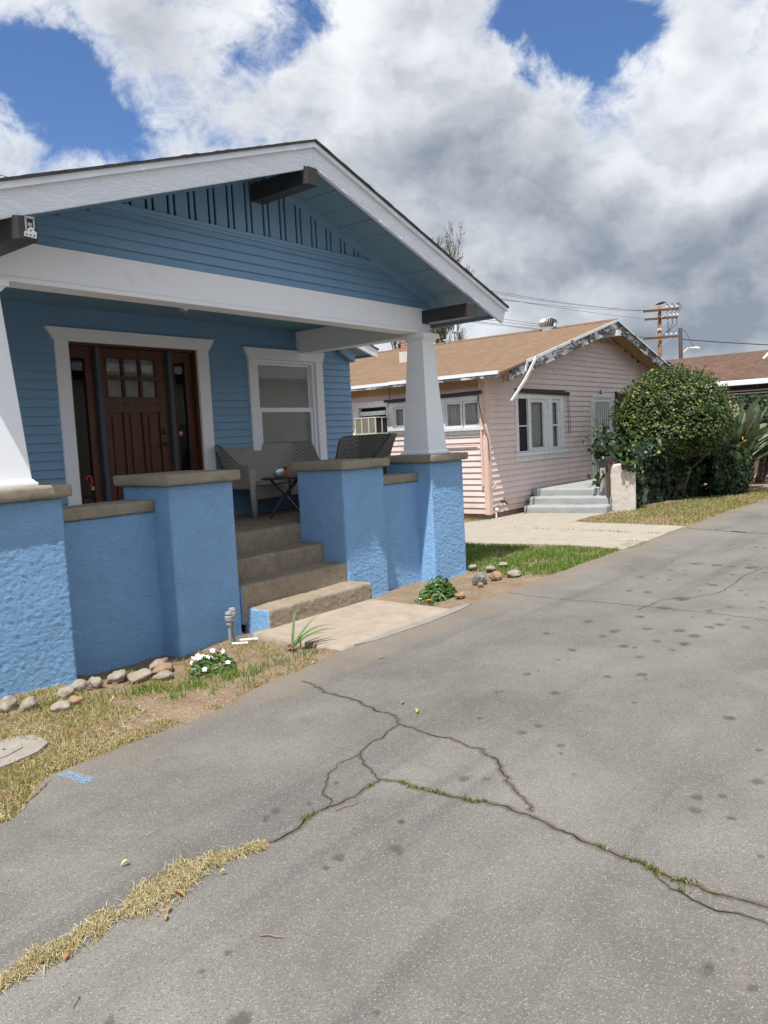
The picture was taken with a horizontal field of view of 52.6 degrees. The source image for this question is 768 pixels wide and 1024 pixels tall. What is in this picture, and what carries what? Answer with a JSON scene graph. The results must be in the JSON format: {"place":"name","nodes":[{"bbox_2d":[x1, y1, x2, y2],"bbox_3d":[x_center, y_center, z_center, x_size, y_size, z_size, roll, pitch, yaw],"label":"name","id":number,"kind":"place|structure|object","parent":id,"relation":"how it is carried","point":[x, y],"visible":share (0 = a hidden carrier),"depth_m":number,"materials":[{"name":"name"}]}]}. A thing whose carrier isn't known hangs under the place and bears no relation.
{"place":"outdoors","nodes":[
{"label":"outdoors","id":0,"kind":"place"},
{"bbox_2d":[86,475,97,502],"bbox_3d":[-3.119,-0.079,8.409,0.219,0.655,0.270,-3,5,0],"label":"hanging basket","id":1,"kind":"object","parent":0,"point":[91,487],"visible":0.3,"depth_m":8.36,"materials":[{"name":"plastic"}]},
{"bbox_2d":[0,838,268,995],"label":"dry grass","id":2,"kind":"structure","parent":0,"point":[184,874],"depth_m":2.86,"materials":[{"name":"beige plant"}]},
{"bbox_2d":[0,645,323,808],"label":"green grass","id":3,"kind":"structure","parent":0,"point":[199,682],"depth_m":5.56,"materials":[{"name":"green plant"}]},
{"bbox_2d":[282,466,289,476],"bbox_3d":[-1.201,-0.496,9.438,0.108,0.129,0.110,2,7,39],"label":"potted plant","id":4,"kind":"object","parent":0,"point":[286,472],"visible":0.8,"depth_m":9.41,"materials":[{"name":"ceramic"}]},
{"bbox_2d":[0,473,767,821],"bbox_3d":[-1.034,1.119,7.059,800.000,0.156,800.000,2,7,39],"label":"ground","id":5,"kind":"structure","parent":0,"point":[184,709],"depth_m":6.07,"materials":[{"name":"soil"}]},
{"bbox_2d":[0,695,17,712],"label":"stone","id":6,"kind":"object","parent":5,"relation":"on","point":[8,703],"visible":0.92,"depth_m":5.08,"materials":[{"name":"grey stone"}]},
{"bbox_2d":[0,735,48,770],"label":"meter box","id":7,"kind":"object","parent":5,"relation":"on","point":[17,747],"visible":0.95,"depth_m":4.45,"materials":[{"name":"concrete"}]},
{"bbox_2d":[19,696,38,711],"bbox_3d":[-2.337,1.268,5.108,0.113,0.112,0.134,-3,5,1],"label":"stone","id":8,"kind":"object","parent":5,"relation":"on","point":[31,701],"visible":0.84,"depth_m":5.07,"materials":[{"name":"grey stone"}]},
{"bbox_2d":[50,700,70,712],"bbox_3d":[-2.107,1.270,5.056,0.132,0.075,0.112,-5,6,-26],"label":"stone","id":9,"kind":"object","parent":5,"relation":"on","point":[63,705],"visible":0.94,"depth_m":5.02,"materials":[{"name":"grey stone"}]},
{"bbox_2d":[56,686,74,699],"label":"stone","id":10,"kind":"object","parent":5,"relation":"on","point":[66,691],"visible":0.78,"depth_m":5.32,"materials":[{"name":"grey stone"}]},
{"bbox_2d":[68,695,82,705],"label":"stone","id":11,"kind":"object","parent":5,"relation":"on","point":[74,699],"visible":0.78,"depth_m":5.17,"materials":[{"name":"brown stone"}]},
{"bbox_2d":[69,679,89,692],"bbox_3d":[-2.185,1.245,5.554,0.100,0.099,0.197,-1,6,22],"label":"stone","id":12,"kind":"object","parent":5,"relation":"on","point":[79,683],"visible":0.7,"depth_m":5.53,"materials":[{"name":"grey stone"}]},
{"bbox_2d":[88,677,103,688],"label":"stone","id":13,"kind":"object","parent":5,"relation":"on","point":[96,682],"visible":0.94,"depth_m":5.70,"materials":[{"name":"grey stone"}]},
{"bbox_2d":[106,669,126,684],"bbox_3d":[-2.060,1.277,6.004,0.130,0.096,0.236,-3,5,-3],"label":"stone","id":14,"kind":"object","parent":5,"relation":"on","point":[116,677],"visible":0.99,"depth_m":5.94,"materials":[{"name":"grey stone"}]},
{"bbox_2d":[127,668,152,682],"bbox_3d":[-1.899,1.285,6.053,0.153,0.110,0.232,2,7,39],"label":"stone","id":15,"kind":"object","parent":5,"relation":"on","point":[142,675],"visible":0.94,"depth_m":6.00,"materials":[{"name":"grey stone"}]},
{"bbox_2d":[148,657,168,670],"bbox_3d":[-1.861,1.255,6.393,0.109,0.093,0.249,-1,6,18],"label":"stone","id":16,"kind":"object","parent":5,"relation":"on","point":[152,665],"visible":0.68,"depth_m":6.36,"materials":[{"name":"grey stone"}]},
{"bbox_2d":[151,670,173,681],"bbox_3d":[-1.720,1.278,6.062,0.122,0.086,0.212,2,7,39],"label":"stone","id":17,"kind":"object","parent":5,"relation":"on","point":[161,675],"visible":0.91,"depth_m":6.01,"materials":[{"name":"grey stone"}]},
{"bbox_2d":[151,662,174,675],"bbox_3d":[-1.780,1.271,6.241,0.135,0.102,0.247,0,6,23],"label":"stone","id":18,"kind":"object","parent":5,"relation":"on","point":[163,667],"visible":0.66,"depth_m":6.19,"materials":[{"name":"brown stone"}]},
{"bbox_2d":[0,636,326,823],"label":"dry grass","id":19,"kind":"structure","parent":5,"relation":"on","point":[104,706],"depth_m":4.85,"materials":[{"name":"beige plant"}]},
{"bbox_2d":[188,648,235,677],"bbox_3d":[-1.352,1.167,6.116,0.324,0.186,0.420,2,7,39],"label":"flowering plant","id":20,"kind":"object","parent":5,"relation":"on","point":[214,659],"visible":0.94,"depth_m":6.07,"materials":[{"name":"green plant"}]},
{"bbox_2d":[15,570,466,695],"bbox_3d":[-0.910,1.050,7.531,0.228,0.144,6.100,2,7,39],"label":"paint overspray","id":21,"kind":"object","parent":5,"relation":"on","point":[240,635],"visible":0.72,"depth_m":6.91,"materials":[{"name":"blue"}]},
{"bbox_2d":[225,607,257,645],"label":"water pipes","id":22,"kind":"object","parent":5,"relation":"on","point":[230,616],"visible":0.98,"depth_m":6.81,"materials":[{"name":"white"}]},
{"bbox_2d":[0,139,508,698],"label":"blue house","id":23,"kind":"structure","parent":5,"relation":"on","point":[168,325],"depth_m":7.82,"materials":[{"name":"paint"}]},
{"bbox_2d":[99,348,172,500],"bbox_3d":[-2.808,-0.845,8.912,0.117,2.010,0.877,2,7,39],"label":"front door","id":24,"kind":"structure","parent":23,"relation":"in","point":[134,383],"depth_m":8.89,"materials":[{"name":"brown wood"}]},
{"bbox_2d":[214,441,319,518],"bbox_3d":[-1.429,-0.441,10.064,0.688,0.913,1.614,2,7,39],"label":"wicker loveseat","id":25,"kind":"object","parent":23,"relation":"on","point":[251,465],"visible":0.65,"depth_m":10.03,"materials":[{"name":"grey wicker"}]},
{"bbox_2d":[261,475,299,518],"bbox_3d":[-1.196,-0.180,9.424,0.570,0.495,0.570,2,7,39],"label":"folding table","id":26,"kind":"object","parent":23,"relation":"on","point":[287,492],"visible":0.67,"depth_m":9.28,"materials":[{"name":"black metal"}]},
{"bbox_2d":[273,467,283,477],"bbox_3d":[-1.261,-0.472,9.269,0.142,0.119,0.142,2,7,39],"label":"glass bowl","id":27,"kind":"object","parent":26,"relation":"on","point":[278,472],"visible":1,"depth_m":9.22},
{"bbox_2d":[243,347,327,459],"bbox_3d":[-1.316,-1.420,10.655,0.131,1.576,1.513,2,7,39],"label":"front window","id":28,"kind":"structure","parent":23,"relation":"in","point":[286,387],"depth_m":10.68,"materials":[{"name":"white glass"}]},
{"bbox_2d":[335,433,396,473],"bbox_3d":[-0.264,-0.489,9.739,0.834,0.957,0.688,2,7,39],"label":"wicker armchair","id":29,"kind":"object","parent":23,"relation":"on","point":[365,446],"visible":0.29,"depth_m":9.94,"materials":[{"name":"grey wicker"}]},
{"bbox_2d":[279,613,337,647],"bbox_3d":[-0.634,0.968,6.465,0.529,0.281,0.204,-5,6,-21],"label":"strap leaf plant","id":30,"kind":"object","parent":5,"relation":"on","point":[300,637],"visible":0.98,"depth_m":6.44,"materials":[{"name":"green plant"}]},
{"bbox_2d":[252,599,450,650],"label":"landing slab","id":31,"kind":"structure","parent":5,"relation":"on","point":[356,623],"depth_m":7.09,"materials":[{"name":"concrete"}]},
{"bbox_2d":[0,499,767,1023],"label":"asphalt drive","id":32,"kind":"structure","parent":5,"relation":"on","point":[562,723],"depth_m":3.36,"materials":[{"name":"grey asphalt"}]},
{"bbox_2d":[63,951,70,959],"bbox_3d":[-1.060,1.479,2.598,0.017,0.012,0.041,-2,5,5],"label":"fallen leaf","id":33,"kind":"object","parent":32,"relation":"on","point":[66,953],"visible":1,"depth_m":2.59,"materials":[{"name":"orange plant"}]},
{"bbox_2d":[259,934,284,937],"bbox_3d":[-0.383,1.453,2.661,0.093,0.008,0.012,-2,6,12],"label":"twig","id":34,"kind":"object","parent":32,"relation":"on","point":[271,935],"visible":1,"depth_m":2.66,"materials":[{"name":"brown wood"}]},
{"bbox_2d":[354,603,471,645],"bbox_3d":[0.339,1.034,7.054,0.123,0.067,1.769,1,7,37],"label":"gutter strip","id":35,"kind":"object","parent":5,"relation":"on","point":[422,622],"visible":0.45,"depth_m":6.97,"materials":[{"name":"concrete"}]},
{"bbox_2d":[411,597,425,604],"bbox_3d":[0.381,0.915,8.003,0.162,0.053,0.272,0,6,26],"label":"marigold","id":36,"kind":"object","parent":5,"relation":"on","point":[420,599],"visible":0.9,"depth_m":8.00,"materials":[{"name":"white plant"}]},
{"bbox_2d":[391,325,452,348],"bbox_3d":[-0.298,-5.547,28.871,7.313,9.082,4.972,-4,6,-12],"label":"leafy tree","id":37,"kind":"object","parent":5,"relation":"on","point":[433,330],"visible":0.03,"depth_m":27.90,"materials":[{"name":"green plant"}]},
{"bbox_2d":[423,599,438,605],"bbox_3d":[0.473,0.915,7.843,0.175,0.054,0.214,-2,5,9],"label":"marigold","id":38,"kind":"object","parent":5,"relation":"on","point":[431,602],"visible":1,"depth_m":7.85,"materials":[{"name":"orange plant"}]},
{"bbox_2d":[418,575,457,601],"bbox_3d":[0.577,0.801,8.298,0.400,0.250,0.554,2,7,39],"label":"leafy plant","id":39,"kind":"object","parent":5,"relation":"on","point":[437,590],"visible":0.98,"depth_m":8.18,"materials":[{"name":"green plant"}]},
{"bbox_2d":[431,220,473,343],"bbox_3d":[2.088,-5.950,29.187,2.676,9.504,5.034,-2,5,4],"label":"bare tree","id":40,"kind":"object","parent":5,"relation":"on","point":[444,333],"visible":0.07,"depth_m":29.09,"materials":[{"name":"brown plant"}]},
{"bbox_2d":[454,591,464,598],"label":"stone","id":41,"kind":"object","parent":5,"relation":"on","point":[461,595],"visible":1,"depth_m":8.07,"materials":[{"name":"brown stone"}]},
{"bbox_2d":[468,564,476,568],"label":"stone","id":42,"kind":"object","parent":5,"relation":"on","point":[472,566],"visible":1,"depth_m":9.82,"materials":[{"name":"beige stone"}]},
{"bbox_2d":[472,572,486,585],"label":"stone","id":43,"kind":"object","parent":5,"relation":"on","point":[479,577],"visible":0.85,"depth_m":8.91,"materials":[{"name":"grey stone"}]},
{"bbox_2d":[485,566,495,570],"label":"stone","id":44,"kind":"object","parent":5,"relation":"on","point":[488,568],"visible":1,"depth_m":9.66,"materials":[{"name":"beige stone"}]},
{"bbox_2d":[490,571,501,580],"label":"stone","id":45,"kind":"object","parent":5,"relation":"on","point":[495,575],"visible":0.99,"depth_m":9.07,"materials":[{"name":"brown stone"}]},
{"bbox_2d":[497,562,507,565],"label":"stone","id":46,"kind":"object","parent":5,"relation":"on","point":[503,563],"visible":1,"depth_m":9.79,"materials":[{"name":"beige stone"}]},
{"bbox_2d":[349,318,677,518],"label":"pink house","id":47,"kind":"structure","parent":5,"relation":"on","point":[522,411],"depth_m":16.70,"materials":[{"name":"pink wood"}]},
{"bbox_2d":[354,416,387,434],"bbox_3d":[-0.241,-1.855,16.692,0.580,0.360,0.510,2,7,39],"label":"air conditioner","id":48,"kind":"object","parent":47,"relation":"attached to","point":[370,425],"visible":0.98,"depth_m":16.49,"materials":[{"name":"grey"}]},
{"bbox_2d":[352,401,389,432],"bbox_3d":[-0.243,-2.010,16.955,1.040,0.790,0.155,2,7,39],"label":"side window","id":49,"kind":"structure","parent":47,"relation":"in","point":[379,411],"depth_m":16.93,"materials":[{"name":"white"}]},
{"bbox_2d":[388,402,404,434],"bbox_3d":[0.463,-1.976,16.373,0.890,0.675,0.154,2,7,39],"label":"side window","id":50,"kind":"structure","parent":47,"relation":"in","point":[400,406],"depth_m":16.51,"materials":[{"name":"white glass"}]},
{"bbox_2d":[440,395,483,435],"bbox_3d":[1.549,-1.921,15.499,1.060,0.755,0.154,2,7,39],"label":"side window","id":51,"kind":"structure","parent":47,"relation":"in","point":[460,416],"depth_m":15.47,"materials":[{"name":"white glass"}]},
{"bbox_2d":[514,394,567,461],"bbox_3d":[3.371,-1.843,16.915,0.238,1.400,2.360,2,7,39],"label":"front window","id":52,"kind":"structure","parent":47,"relation":"in","point":[539,419],"depth_m":16.96,"materials":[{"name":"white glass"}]},
{"bbox_2d":[595,399,610,473],"bbox_3d":[5.471,-1.844,19.458,0.071,1.960,0.958,2,7,39],"label":"security door","id":53,"kind":"structure","parent":47,"relation":"in","point":[602,406],"depth_m":19.40,"materials":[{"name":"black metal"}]},
{"bbox_2d":[506,569,521,576],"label":"stone","id":54,"kind":"object","parent":5,"relation":"on","point":[514,572],"visible":0.98,"depth_m":9.22,"materials":[{"name":"grey stone"}]},
{"bbox_2d":[464,512,685,549],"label":"concrete walk","id":55,"kind":"structure","parent":5,"relation":"on","point":[548,529],"depth_m":12.82,"materials":[{"name":"beige concrete"}]},
{"bbox_2d":[599,456,616,503],"bbox_3d":[4.558,-0.555,15.717,0.182,1.170,0.530,2,7,39],"label":"mailbox","id":56,"kind":"object","parent":5,"relation":"on","point":[607,462],"visible":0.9,"depth_m":15.53,"materials":[{"name":"grey plastic"}]},
{"bbox_2d":[599,456,607,467],"bbox_3d":[4.378,-0.998,15.489,0.171,0.229,0.044,2,7,39],"label":"door","id":57,"kind":"structure","parent":56,"relation":"in","point":[603,462],"depth_m":15.48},
{"bbox_2d":[643,302,681,357],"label":"utility pole","id":58,"kind":"object","parent":5,"relation":"on","point":[660,337],"visible":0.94,"depth_m":59.76,"materials":[{"name":"brown wood"}]},
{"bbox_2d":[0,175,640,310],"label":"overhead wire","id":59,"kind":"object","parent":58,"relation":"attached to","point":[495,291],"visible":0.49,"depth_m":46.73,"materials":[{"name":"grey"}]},
{"bbox_2d":[494,293,644,310],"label":"overhead wire","id":60,"kind":"object","parent":58,"relation":"attached to","point":[564,303],"visible":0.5,"depth_m":48.14,"materials":[{"name":"grey"}]},
{"bbox_2d":[501,299,637,310],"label":"overhead wire","id":61,"kind":"object","parent":58,"relation":"attached to","point":[577,307],"visible":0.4,"depth_m":49.97,"materials":[{"name":"grey"}]},
{"bbox_2d":[500,298,642,318],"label":"overhead wire","id":62,"kind":"object","parent":58,"relation":"attached to","point":[570,309],"visible":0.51,"depth_m":48.32,"materials":[{"name":"grey"}]},
{"bbox_2d":[579,419,754,508],"bbox_3d":[6.302,-1.153,17.394,5.416,1.977,1.636,-7,7,-35],"label":"ivy","id":63,"kind":"object","parent":5,"relation":"on","point":[723,472],"visible":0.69,"depth_m":17.35,"materials":[{"name":"green plant"}]},
{"bbox_2d":[608,361,741,498],"bbox_3d":[6.602,-1.871,17.811,2.900,3.133,2.960,2,7,39],"label":"round bush","id":64,"kind":"object","parent":5,"relation":"on","point":[689,417],"visible":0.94,"depth_m":16.96,"materials":[{"name":"green plant"}]},
{"bbox_2d":[678,328,699,358],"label":"street lamp","id":65,"kind":"object","parent":5,"relation":"on","point":[681,352],"visible":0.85,"depth_m":59.97,"materials":[{"name":"grey"}]},
{"bbox_2d":[682,339,767,344],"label":"service wire","id":66,"kind":"object","parent":65,"relation":"attached to","point":[725,342],"visible":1,"depth_m":58.26,"materials":[{"name":"grey"}]},
{"bbox_2d":[665,350,767,472],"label":"brown house","id":67,"kind":"structure","parent":5,"relation":"on","point":[743,374],"depth_m":26.23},
{"bbox_2d":[722,393,767,481],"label":"dark hedge","id":68,"kind":"object","parent":5,"relation":"on","point":[762,469],"visible":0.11,"depth_m":20.98,"materials":[{"name":"green plant"}]},
{"bbox_2d":[727,395,767,461],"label":"bird of paradise","id":69,"kind":"object","parent":5,"relation":"on","point":[749,429],"visible":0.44,"depth_m":18.28,"materials":[{"name":"green plant"}]},
{"bbox_2d":[0,0,767,359],"label":"sky","id":70,"kind":"structure","parent":0,"point":[609,154],"materials":[{"name":"white"}]},
{"bbox_2d":[233,527,745,893],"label":"green grass","id":71,"kind":"structure","parent":0,"point":[647,866],"depth_m":3.14,"materials":[{"name":"green plant"}]},
{"bbox_2d":[465,541,618,578],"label":"lawn","id":72,"kind":"structure","parent":0,"point":[537,567],"depth_m":10.36,"materials":[{"name":"green plant"}]},
{"bbox_2d":[464,517,660,547],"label":"green grass","id":73,"kind":"structure","parent":0,"point":[573,529],"depth_m":12.38,"materials":[{"name":"green plant"}]},
{"bbox_2d":[572,488,767,525],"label":"lawn","id":74,"kind":"structure","parent":0,"point":[721,509],"depth_m":15.14,"materials":[{"name":"green plant"}]}
]}

